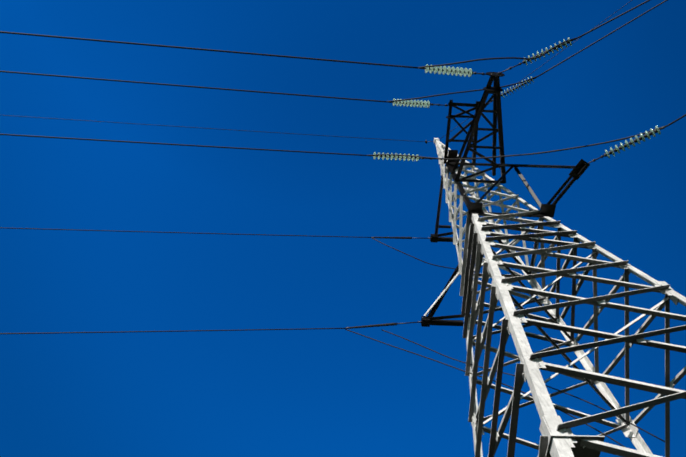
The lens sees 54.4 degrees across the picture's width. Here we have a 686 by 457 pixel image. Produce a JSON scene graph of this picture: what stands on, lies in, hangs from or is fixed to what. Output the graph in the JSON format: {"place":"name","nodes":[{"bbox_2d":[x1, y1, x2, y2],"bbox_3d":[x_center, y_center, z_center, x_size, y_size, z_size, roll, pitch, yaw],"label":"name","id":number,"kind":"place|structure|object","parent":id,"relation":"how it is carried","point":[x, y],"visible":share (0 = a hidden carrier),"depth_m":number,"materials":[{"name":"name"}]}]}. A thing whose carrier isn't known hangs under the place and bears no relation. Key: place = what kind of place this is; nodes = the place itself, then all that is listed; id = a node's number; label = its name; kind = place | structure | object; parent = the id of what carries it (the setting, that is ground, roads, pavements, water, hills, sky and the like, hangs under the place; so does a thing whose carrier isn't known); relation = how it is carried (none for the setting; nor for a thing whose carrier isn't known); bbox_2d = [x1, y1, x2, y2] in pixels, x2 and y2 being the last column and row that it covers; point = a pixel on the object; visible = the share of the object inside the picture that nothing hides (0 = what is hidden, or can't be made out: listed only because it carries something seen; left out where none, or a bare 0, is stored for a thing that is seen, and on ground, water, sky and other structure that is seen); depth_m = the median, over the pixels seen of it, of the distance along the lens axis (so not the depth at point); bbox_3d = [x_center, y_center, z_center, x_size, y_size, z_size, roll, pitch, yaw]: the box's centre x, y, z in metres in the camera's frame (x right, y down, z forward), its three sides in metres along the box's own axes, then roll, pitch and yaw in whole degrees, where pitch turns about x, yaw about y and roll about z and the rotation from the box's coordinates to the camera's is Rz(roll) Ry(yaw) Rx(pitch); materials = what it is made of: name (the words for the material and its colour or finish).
{"place":"outdoors","nodes":[
{"label":"outdoors","id":0,"kind":"place"},
{"bbox_2d":[0,0,685,456],"label":"sky","id":1,"kind":"structure","parent":0,"point":[309,392],"materials":[{"name":"blue"}]},
{"label":"ground","id":2,"kind":"structure","parent":0,"visible":0},
{"bbox_2d":[421,72,685,456],"bbox_3d":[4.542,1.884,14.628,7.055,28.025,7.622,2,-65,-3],"label":"lattice pylon","id":3,"kind":"object","parent":2,"relation":"on","point":[558,438],"visible":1,"depth_m":14.33,"materials":[{"name":"metal"}]},
{"bbox_2d":[0,0,685,446],"bbox_3d":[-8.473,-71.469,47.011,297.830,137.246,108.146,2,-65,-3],"label":"power lines","id":4,"kind":"object","parent":3,"relation":"attached to","point":[338,154],"visible":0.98,"depth_m":18.66,"materials":[{"name":"black metal"}]},
{"bbox_2d":[373,37,667,164],"bbox_3d":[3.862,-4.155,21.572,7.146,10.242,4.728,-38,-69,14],"label":"insulators","id":5,"kind":"object","parent":3,"relation":"attached to","point":[444,70],"visible":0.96,"depth_m":19.03,"materials":[{"name":"clear glass"}]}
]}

